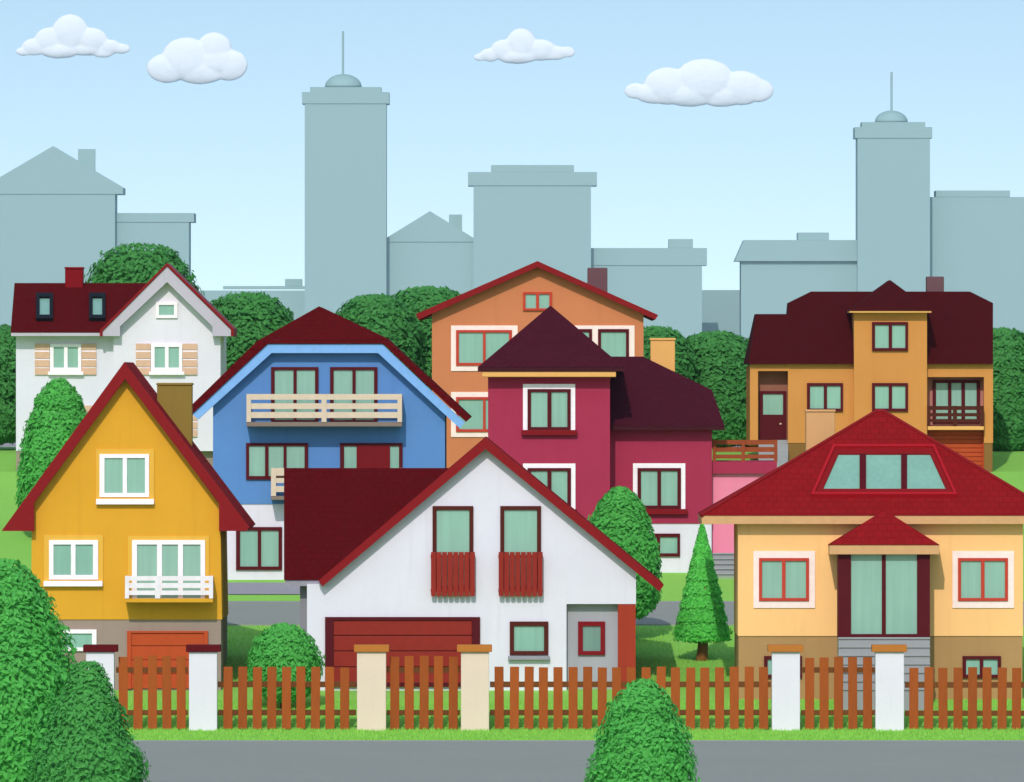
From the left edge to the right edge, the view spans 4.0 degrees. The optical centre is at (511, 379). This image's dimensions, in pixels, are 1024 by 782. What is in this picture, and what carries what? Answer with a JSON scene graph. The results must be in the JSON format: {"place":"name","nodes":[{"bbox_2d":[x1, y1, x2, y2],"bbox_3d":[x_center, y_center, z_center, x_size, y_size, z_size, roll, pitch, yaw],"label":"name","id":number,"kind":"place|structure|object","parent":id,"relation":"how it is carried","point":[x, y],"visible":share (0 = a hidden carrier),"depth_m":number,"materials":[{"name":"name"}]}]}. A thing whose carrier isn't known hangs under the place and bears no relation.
{"place":"outdoors","nodes":[
{"label":"outdoors","id":0,"kind":"place"},
{"bbox_2d":[16,14,129,57],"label":"cloud","id":1,"kind":"structure","parent":0,"point":[68,35],"depth_m":12996.69,"materials":[{"name":"white"}]},
{"bbox_2d":[146,32,247,83],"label":"cloud","id":2,"kind":"structure","parent":0,"point":[211,57],"depth_m":12995.52,"materials":[{"name":"white"}]},
{"bbox_2d":[228,582,299,593],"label":"pavement","id":3,"kind":"structure","parent":0,"point":[257,588],"depth_m":379.35,"materials":[{"name":"grey concrete"}]},
{"bbox_2d":[0,443,739,446],"bbox_3d":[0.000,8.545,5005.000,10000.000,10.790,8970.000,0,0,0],"label":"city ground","id":4,"kind":"structure","parent":0,"point":[8,445],"depth_m":1233.36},
{"bbox_2d":[0,146,125,325],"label":"gabled building","id":5,"kind":"structure","parent":4,"relation":"on","point":[58,209],"depth_m":8000.00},
{"bbox_2d":[115,213,195,275],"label":"flat roofed block","id":6,"kind":"structure","parent":4,"relation":"on","point":[171,231],"depth_m":8008.00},
{"bbox_2d":[199,279,304,319],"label":"city block","id":7,"kind":"structure","parent":4,"relation":"on","point":[294,301],"depth_m":8018.00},
{"bbox_2d":[302,31,389,314],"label":"domed tower","id":8,"kind":"structure","parent":4,"relation":"on","point":[345,187],"depth_m":7988.00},
{"bbox_2d":[387,211,472,296],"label":"gabled building","id":9,"kind":"structure","parent":4,"relation":"on","point":[429,248],"depth_m":8002.00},
{"bbox_2d":[468,165,596,288],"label":"corniced block","id":10,"kind":"structure","parent":4,"relation":"on","point":[524,215],"depth_m":7996.00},
{"bbox_2d":[591,239,706,337],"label":"city block","id":11,"kind":"structure","parent":4,"relation":"on","point":[664,285],"depth_m":8010.00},
{"bbox_2d":[702,290,739,335],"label":"city block","id":12,"kind":"structure","parent":4,"relation":"on","point":[720,310],"depth_m":8120.00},
{"bbox_2d":[733,233,856,339],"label":"city block","id":13,"kind":"structure","parent":4,"relation":"on","point":[776,276],"depth_m":8006.00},
{"bbox_2d":[853,72,931,291],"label":"domed tower","id":14,"kind":"structure","parent":4,"relation":"on","point":[893,194],"depth_m":7990.00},
{"bbox_2d":[930,191,1023,332],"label":"flat roofed block","id":15,"kind":"structure","parent":4,"relation":"on","point":[976,242],"depth_m":8004.00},
{"bbox_2d":[0,447,1023,740],"bbox_3d":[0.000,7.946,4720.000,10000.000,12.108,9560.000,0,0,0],"label":"ground","id":16,"kind":"structure","parent":0,"point":[1006,467],"depth_m":363.49,"materials":[{"name":"green plant"}]},
{"bbox_2d":[0,324,15,445],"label":"background tree","id":17,"kind":"object","parent":16,"relation":"on","point":[7,387],"visible":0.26,"depth_m":410.75,"materials":[{"name":"green plant"}]},
{"bbox_2d":[0,558,77,781],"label":"foreground tree","id":18,"kind":"object","parent":16,"relation":"on","point":[35,663],"visible":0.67,"depth_m":323.69,"materials":[{"name":"green plant"}]},
{"bbox_2d":[14,378,86,509],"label":"garden tree","id":19,"kind":"object","parent":16,"relation":"on","point":[58,413],"visible":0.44,"depth_m":387.39,"materials":[{"name":"green plant"}]},
{"bbox_2d":[26,660,150,781],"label":"conical shrub","id":20,"kind":"object","parent":16,"relation":"on","point":[86,736],"visible":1,"depth_m":319.33,"materials":[{"name":"green plant"}]},
{"bbox_2d":[83,644,117,695],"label":"gate pillar","id":21,"kind":"structure","parent":16,"relation":"on","point":[103,654],"depth_m":349.67,"materials":[{"name":"white paint"}]},
{"bbox_2d":[10,263,236,470],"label":"shuttered house","id":22,"kind":"structure","parent":16,"relation":"on","point":[167,323],"depth_m":400.14,"materials":[{"name":"white paint"}]},
{"bbox_2d":[48,344,83,374],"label":"window","id":23,"kind":"structure","parent":22,"relation":"in","point":[65,359],"depth_m":400.18,"materials":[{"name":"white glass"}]},
{"bbox_2d":[156,302,177,317],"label":"window","id":24,"kind":"structure","parent":22,"relation":"in","point":[163,309],"depth_m":399.88,"materials":[{"name":"white glass"}]},
{"bbox_2d":[149,344,184,374],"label":"window","id":25,"kind":"structure","parent":22,"relation":"in","point":[166,359],"depth_m":399.88,"materials":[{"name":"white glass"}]},
{"bbox_2d":[2,362,254,689],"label":"yellow house","id":26,"kind":"structure","parent":16,"relation":"on","point":[130,512],"depth_m":357.00,"materials":[{"name":"paint"}]},
{"bbox_2d":[44,535,102,585],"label":"window","id":27,"kind":"structure","parent":26,"relation":"in","point":[69,560],"depth_m":356.97,"materials":[{"name":"teal glass"}]},
{"bbox_2d":[63,629,96,650],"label":"basement window","id":28,"kind":"structure","parent":26,"relation":"in","point":[81,636],"depth_m":356.97,"materials":[{"name":"white glass"}]},
{"bbox_2d":[96,449,153,503],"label":"window","id":29,"kind":"structure","parent":26,"relation":"in","point":[123,476],"depth_m":356.97,"materials":[{"name":"teal glass"}]},
{"bbox_2d":[127,631,207,688],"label":"garage door","id":30,"kind":"structure","parent":26,"relation":"in","point":[173,644],"depth_m":356.97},
{"bbox_2d":[128,536,208,597],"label":"balcony window","id":31,"kind":"structure","parent":26,"relation":"in","point":[147,555],"depth_m":356.97,"materials":[{"name":"teal glass"}]},
{"bbox_2d":[84,242,204,295],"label":"background tree","id":32,"kind":"object","parent":16,"relation":"on","point":[122,264],"visible":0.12,"depth_m":412.07,"materials":[{"name":"green plant"}]},
{"bbox_2d":[116,655,187,729],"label":"picket gate","id":33,"kind":"structure","parent":16,"relation":"on","point":[152,670],"depth_m":349.99,"materials":[{"name":"brown wood"}]},
{"bbox_2d":[186,644,220,730],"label":"gate pillar","id":34,"kind":"structure","parent":16,"relation":"on","point":[203,686],"depth_m":349.67,"materials":[{"name":"white paint"}]},
{"bbox_2d":[210,291,293,370],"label":"background tree","id":35,"kind":"object","parent":16,"relation":"on","point":[252,318],"visible":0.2,"depth_m":412.88,"materials":[{"name":"green plant"}]},
{"bbox_2d":[246,622,325,708],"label":"round bush","id":36,"kind":"object","parent":16,"relation":"on","point":[279,646],"visible":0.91,"depth_m":352.92,"materials":[{"name":"green plant"}]},
{"bbox_2d":[218,667,355,729],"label":"picket fence","id":37,"kind":"object","parent":16,"relation":"on","point":[286,684],"visible":1,"depth_m":349.99,"materials":[{"name":"brown wood"}]},
{"bbox_2d":[193,306,471,579],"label":"blue house","id":38,"kind":"structure","parent":16,"relation":"on","point":[319,387],"depth_m":381.00,"materials":[{"name":"paint"}]},
{"bbox_2d":[236,527,281,569],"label":"window","id":39,"kind":"structure","parent":38,"relation":"in","point":[257,548],"depth_m":381.01,"materials":[{"name":"green glass"}]},
{"bbox_2d":[246,443,307,479],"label":"window","id":40,"kind":"structure","parent":38,"relation":"in","point":[260,457],"depth_m":381.01,"materials":[{"name":"green glass"}]},
{"bbox_2d":[271,367,317,421],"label":"french window","id":41,"kind":"structure","parent":38,"relation":"in","point":[284,380],"depth_m":381.01,"materials":[{"name":"teal glass"}]},
{"bbox_2d":[330,367,376,421],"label":"french window","id":42,"kind":"structure","parent":38,"relation":"in","point":[343,380],"depth_m":381.01,"materials":[{"name":"green glass"}]},
{"bbox_2d":[340,443,402,467],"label":"balcony door","id":43,"kind":"structure","parent":38,"relation":"in","point":[352,455],"depth_m":380.92,"materials":[{"name":"wood"}]},
{"bbox_2d":[354,644,388,730],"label":"gate pillar","id":44,"kind":"structure","parent":16,"relation":"on","point":[371,686],"depth_m":349.65,"materials":[{"name":"beige paint"}]},
{"bbox_2d":[387,656,459,728],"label":"picket gate","id":45,"kind":"structure","parent":44,"relation":"attached to","point":[409,670],"depth_m":349.99,"materials":[{"name":"brown wood"}]},
{"bbox_2d":[335,292,426,382],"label":"background tree","id":46,"kind":"object","parent":16,"relation":"on","point":[391,318],"visible":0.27,"depth_m":413.18,"materials":[{"name":"green plant"}]},
{"bbox_2d":[393,285,461,390],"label":"background tree","id":47,"kind":"object","parent":16,"relation":"on","point":[417,299],"visible":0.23,"depth_m":415.01,"materials":[{"name":"green plant"}]},
{"bbox_2d":[284,436,663,690],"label":"white house","id":48,"kind":"structure","parent":16,"relation":"on","point":[509,558],"depth_m":357.00,"materials":[{"name":"paint"}]},
{"bbox_2d":[325,617,479,686],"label":"garage door","id":49,"kind":"structure","parent":48,"relation":"in","point":[416,637],"depth_m":356.97,"materials":[{"name":"red wood"}]},
{"bbox_2d":[432,506,472,588],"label":"french window","id":50,"kind":"structure","parent":48,"relation":"in","point":[452,526],"depth_m":356.97,"materials":[{"name":"teal glass"}]},
{"bbox_2d":[500,506,540,588],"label":"french window","id":51,"kind":"structure","parent":48,"relation":"in","point":[520,526],"depth_m":356.97,"materials":[{"name":"teal glass"}]},
{"bbox_2d":[508,621,549,659],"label":"window","id":52,"kind":"structure","parent":48,"relation":"in","point":[526,637],"depth_m":356.97,"materials":[{"name":"green glass"}]},
{"bbox_2d":[578,621,604,654],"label":"window","id":53,"kind":"structure","parent":48,"relation":"in","point":[591,634],"depth_m":357.23,"materials":[{"name":"red wood"}]},
{"bbox_2d":[457,644,491,730],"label":"gate pillar","id":54,"kind":"structure","parent":16,"relation":"on","point":[474,686],"depth_m":349.67,"materials":[{"name":"beige paint"}]},
{"bbox_2d":[416,261,657,467],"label":"terracotta house","id":55,"kind":"structure","parent":16,"relation":"on","point":[473,329],"depth_m":400.00,"materials":[{"name":"paint"}]},
{"bbox_2d":[451,392,487,436],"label":"window","id":56,"kind":"structure","parent":55,"relation":"in","point":[475,403],"depth_m":399.98,"materials":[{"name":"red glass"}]},
{"bbox_2d":[451,326,517,370],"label":"window","id":57,"kind":"structure","parent":55,"relation":"in","point":[471,346],"depth_m":399.98,"materials":[{"name":"teal glass"}]},
{"bbox_2d":[523,292,551,310],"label":"window","id":58,"kind":"structure","parent":55,"relation":"in","point":[532,301],"depth_m":399.98,"materials":[{"name":"red glass"}]},
{"bbox_2d":[576,326,591,339],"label":"window","id":59,"kind":"structure","parent":55,"relation":"in","point":[587,330],"depth_m":399.98,"materials":[{"name":"white glass"}]},
{"bbox_2d":[592,326,633,356],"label":"window","id":60,"kind":"structure","parent":55,"relation":"in","point":[617,341],"depth_m":399.98,"materials":[{"name":"green glass"}]},
{"bbox_2d":[133,740,1023,740],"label":"kerb","id":61,"kind":"structure","parent":16,"relation":"on","point":[570,740],"depth_m":345.00,"materials":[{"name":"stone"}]},
{"bbox_2d":[587,486,662,619],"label":"garden tree","id":62,"kind":"object","parent":16,"relation":"on","point":[620,517],"visible":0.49,"depth_m":367.92,"materials":[{"name":"green plant"}]},
{"bbox_2d":[227,624,1023,625],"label":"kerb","id":63,"kind":"structure","parent":16,"relation":"on","point":[299,624],"depth_m":371.86,"materials":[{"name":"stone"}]},
{"bbox_2d":[228,601,1023,601],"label":"kerb","id":64,"kind":"structure","parent":16,"relation":"on","point":[299,601],"depth_m":377.02,"materials":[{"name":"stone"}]},
{"bbox_2d":[478,306,776,578],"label":"crimson house","id":65,"kind":"structure","parent":16,"relation":"on","point":[581,423],"depth_m":382.16,"materials":[{"name":"paint"}]},
{"bbox_2d":[521,384,576,434],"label":"window","id":66,"kind":"structure","parent":65,"relation":"in","point":[548,409],"depth_m":380.92,"materials":[{"name":"teal glass"}]},
{"bbox_2d":[523,463,576,510],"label":"window","id":67,"kind":"structure","parent":65,"relation":"in","point":[558,477],"depth_m":380.92,"materials":[{"name":"green glass"}]},
{"bbox_2d":[633,463,686,513],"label":"window","id":68,"kind":"structure","parent":65,"relation":"in","point":[660,487],"depth_m":382.13,"materials":[{"name":"green glass"}]},
{"bbox_2d":[654,533,679,556],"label":"window","id":69,"kind":"structure","parent":65,"relation":"in","point":[669,546],"depth_m":382.22,"materials":[{"name":"green glass"}]},
{"bbox_2d":[490,667,770,729],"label":"picket fence","id":70,"kind":"object","parent":16,"relation":"on","point":[616,684],"visible":0.84,"depth_m":349.99,"materials":[{"name":"brown wood"}]},
{"bbox_2d":[584,677,700,781],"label":"conical shrub","id":71,"kind":"object","parent":16,"relation":"on","point":[642,738],"visible":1,"depth_m":319.27,"materials":[{"name":"green plant"}]},
{"bbox_2d":[643,325,701,382],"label":"background tree","id":72,"kind":"object","parent":16,"relation":"on","point":[685,360],"visible":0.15,"depth_m":412.35,"materials":[{"name":"green plant"}]},
{"bbox_2d":[672,524,732,660],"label":"spruce tree","id":73,"kind":"object","parent":16,"relation":"on","point":[700,620],"visible":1,"depth_m":363.36,"materials":[{"name":"green plant"}]},
{"bbox_2d":[686,330,749,447],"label":"background tree","id":74,"kind":"object","parent":16,"relation":"on","point":[719,355],"visible":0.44,"depth_m":412.92,"materials":[{"name":"green plant"}]},
{"bbox_2d":[767,644,802,730],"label":"gate pillar","id":75,"kind":"structure","parent":16,"relation":"on","point":[785,686],"depth_m":349.67,"materials":[{"name":"white paint"}]},
{"bbox_2d":[698,409,1023,709],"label":"apricot house","id":76,"kind":"structure","parent":16,"relation":"on","point":[858,538],"depth_m":355.00,"materials":[{"name":"paint"}]},
{"bbox_2d":[764,656,801,677],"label":"basement window","id":77,"kind":"structure","parent":76,"relation":"in","point":[767,659],"depth_m":354.97,"materials":[{"name":"red glass"}]},
{"bbox_2d":[753,551,814,607],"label":"window","id":78,"kind":"structure","parent":76,"relation":"in","point":[781,579],"depth_m":354.97,"materials":[{"name":"teal glass"}]},
{"bbox_2d":[811,444,956,497],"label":"roof window","id":79,"kind":"structure","parent":76,"relation":"in","point":[848,470],"depth_m":355.92,"materials":[{"name":"teal glass"}]},
{"bbox_2d":[962,656,1000,677],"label":"basement window","id":80,"kind":"structure","parent":76,"relation":"in","point":[979,662],"depth_m":354.97,"materials":[{"name":"green glass"}]},
{"bbox_2d":[952,551,1013,607],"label":"window","id":81,"kind":"structure","parent":76,"relation":"in","point":[980,579],"depth_m":354.97,"materials":[{"name":"teal glass"}]},
{"bbox_2d":[743,277,992,471],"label":"ochre house","id":82,"kind":"structure","parent":16,"relation":"on","point":[922,362],"depth_m":400.14,"materials":[{"name":"paint"}]},
{"bbox_2d":[759,391,785,439],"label":"front door","id":83,"kind":"structure","parent":82,"relation":"in","point":[772,404],"depth_m":400.47,"materials":[{"name":"red wood"}]},
{"bbox_2d":[807,383,842,411],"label":"window","id":84,"kind":"structure","parent":82,"relation":"in","point":[820,396],"depth_m":399.98,"materials":[{"name":"green glass"}]},
{"bbox_2d":[872,383,907,411],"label":"window","id":85,"kind":"structure","parent":82,"relation":"in","point":[890,397],"depth_m":399.69,"materials":[{"name":"green glass"}]},
{"bbox_2d":[872,322,907,350],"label":"window","id":86,"kind":"structure","parent":82,"relation":"in","point":[886,336],"depth_m":399.69,"materials":[{"name":"green glass"}]},
{"bbox_2d":[928,430,983,467],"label":"garage door","id":87,"kind":"structure","parent":82,"relation":"in","point":[969,444],"depth_m":400.27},
{"bbox_2d":[933,380,979,422],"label":"balcony window","id":88,"kind":"structure","parent":82,"relation":"in","point":[945,392],"depth_m":400.57,"materials":[{"name":"teal glass"}]},
{"bbox_2d":[871,644,906,730],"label":"gate pillar","id":89,"kind":"structure","parent":16,"relation":"on","point":[889,686],"depth_m":349.66,"materials":[{"name":"white paint"}]},
{"bbox_2d":[801,657,874,729],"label":"picket gate","id":90,"kind":"structure","parent":89,"relation":"attached to","point":[838,670],"depth_m":349.99,"materials":[{"name":"brown wood"}]},
{"bbox_2d":[905,667,1023,729],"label":"picket fence","id":91,"kind":"object","parent":16,"relation":"on","point":[972,712],"visible":1,"depth_m":349.99,"materials":[{"name":"brown wood"}]},
{"bbox_2d":[992,327,1023,450],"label":"background tree","id":92,"kind":"object","parent":16,"relation":"on","point":[1008,389],"visible":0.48,"depth_m":410.09,"materials":[{"name":"green plant"}]},
{"bbox_2d":[0,0,1023,290],"label":"sky","id":93,"kind":"structure","parent":0,"point":[229,154],"materials":[{"name":"blue"}]},
{"bbox_2d":[474,28,574,63],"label":"cloud","id":94,"kind":"structure","parent":0,"point":[520,46],"depth_m":12997.03,"materials":[{"name":"white"}]},
{"bbox_2d":[131,741,1023,781],"bbox_3d":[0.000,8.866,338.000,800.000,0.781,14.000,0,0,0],"label":"front road","id":95,"kind":"structure","parent":0,"point":[567,761],"depth_m":339.16,"materials":[{"name":"grey asphalt"}]},
{"bbox_2d":[227,602,1023,623],"bbox_3d":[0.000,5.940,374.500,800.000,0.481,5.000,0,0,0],"label":"side road","id":96,"kind":"structure","parent":0,"point":[289,612],"depth_m":374.42,"materials":[{"name":"grey asphalt"}]},
{"bbox_2d":[624,59,773,106],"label":"cloud","id":97,"kind":"structure","parent":0,"point":[698,82],"depth_m":12995.17,"materials":[{"name":"white"}]}
]}

